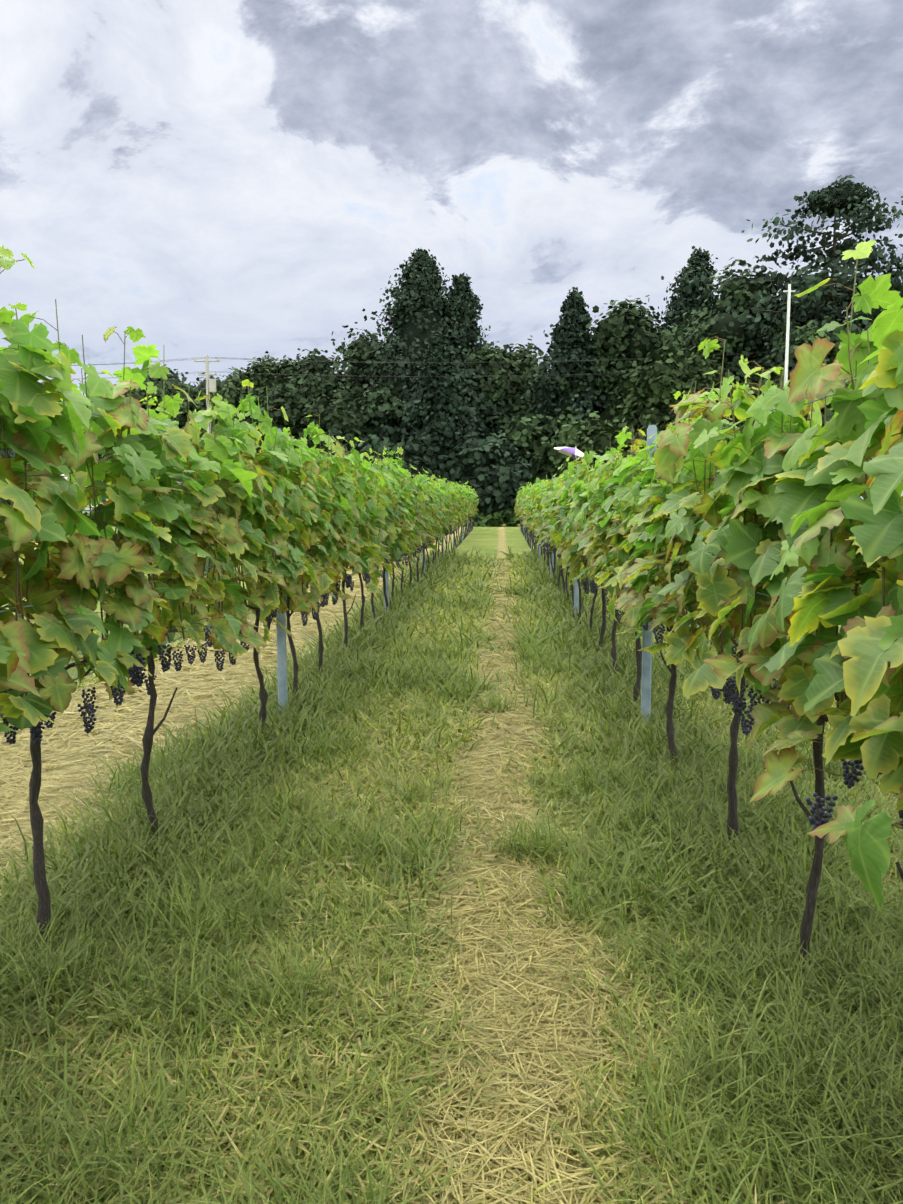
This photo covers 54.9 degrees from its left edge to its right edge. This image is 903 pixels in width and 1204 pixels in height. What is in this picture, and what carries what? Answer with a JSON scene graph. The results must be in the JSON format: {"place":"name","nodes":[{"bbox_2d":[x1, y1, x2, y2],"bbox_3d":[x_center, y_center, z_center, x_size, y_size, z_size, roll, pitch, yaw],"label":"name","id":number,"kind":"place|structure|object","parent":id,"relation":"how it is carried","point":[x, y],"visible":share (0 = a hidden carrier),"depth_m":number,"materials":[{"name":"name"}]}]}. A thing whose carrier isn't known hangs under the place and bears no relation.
{"place":"outdoors","nodes":[
{"label":"outdoors","id":0,"kind":"place"},
{"bbox_2d":[62,473,183,481],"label":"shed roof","id":1,"kind":"structure","parent":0,"point":[178,480],"depth_m":68.41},
{"bbox_2d":[68,480,182,512],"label":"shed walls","id":2,"kind":"structure","parent":0,"point":[87,508],"depth_m":63.20,"materials":[{"name":"white"}]},
{"bbox_2d":[0,377,899,757],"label":"trellis wires","id":3,"kind":"object","parent":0,"point":[350,569],"depth_m":3.20,"materials":[{"name":"grey metal"}]},
{"bbox_2d":[0,523,902,1203],"bbox_3d":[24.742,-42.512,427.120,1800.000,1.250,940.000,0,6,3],"label":"ground","id":4,"kind":"structure","parent":0,"point":[490,539],"depth_m":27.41,"materials":[{"name":"green plant"}]},
{"bbox_2d":[194,355,219,433],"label":"utility poles","id":5,"kind":"object","parent":4,"relation":"on","point":[210,385],"visible":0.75,"depth_m":55.66,"materials":[{"name":"concrete"}]},
{"bbox_2d":[71,351,774,378],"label":"power lines","id":6,"kind":"object","parent":5,"relation":"on","point":[409,362],"visible":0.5,"depth_m":56.29,"materials":[{"name":"black metal"}]},
{"bbox_2d":[5,508,519,526],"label":"hedge","id":7,"kind":"object","parent":4,"relation":"on","point":[501,518],"visible":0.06,"depth_m":49.69,"materials":[{"name":"green plant"}]},
{"bbox_2d":[0,240,902,911],"bbox_3d":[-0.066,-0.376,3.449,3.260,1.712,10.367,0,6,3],"label":"vine leaves","id":8,"kind":"object","parent":4,"relation":"on","point":[806,562],"visible":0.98,"depth_m":2.95,"materials":[{"name":"green plant"}]},
{"bbox_2d":[0,516,902,973],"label":"grapevine trunks","id":9,"kind":"object","parent":4,"relation":"on","point":[40,880],"visible":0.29,"depth_m":3.69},
{"bbox_2d":[274,425,656,724],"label":"trellis posts","id":10,"kind":"object","parent":4,"relation":"on","point":[646,660],"visible":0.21,"depth_m":6.00,"materials":[{"name":"grey metal"}]},
{"bbox_2d":[332,437,604,586],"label":"vine leaves","id":11,"kind":"object","parent":10,"relation":"attached to","point":[550,515],"visible":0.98,"depth_m":11.81,"materials":[{"name":"green plant"}]},
{"bbox_2d":[554,447,591,462],"bbox_3d":[3.699,-4.476,26.458,1.182,0.488,1.240,0,6,3],"label":"umbrella","id":12,"kind":"object","parent":4,"relation":"on","point":[570,450],"visible":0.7,"depth_m":26.08,"materials":[{"name":"purple fabric"}]},
{"bbox_2d":[783,284,794,385],"bbox_3d":[14.756,-8.448,38.503,0.500,10.898,0.400,0,6,3],"label":"steel mast","id":13,"kind":"object","parent":4,"relation":"on","point":[789,290],"visible":0.48,"depth_m":38.13,"materials":[{"name":"white metal"}]},
{"bbox_2d":[0,0,902,505],"label":"sky","id":14,"kind":"structure","parent":0,"point":[238,179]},
{"bbox_2d":[1,514,902,838],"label":"grape clusters","id":15,"kind":"object","parent":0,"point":[731,694],"visible":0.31,"depth_m":3.38,"materials":[{"name":"purple food"}]},
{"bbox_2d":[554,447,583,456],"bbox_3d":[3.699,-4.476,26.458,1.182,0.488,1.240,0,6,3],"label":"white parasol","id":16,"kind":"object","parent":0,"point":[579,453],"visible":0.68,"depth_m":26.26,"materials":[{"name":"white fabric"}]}
]}

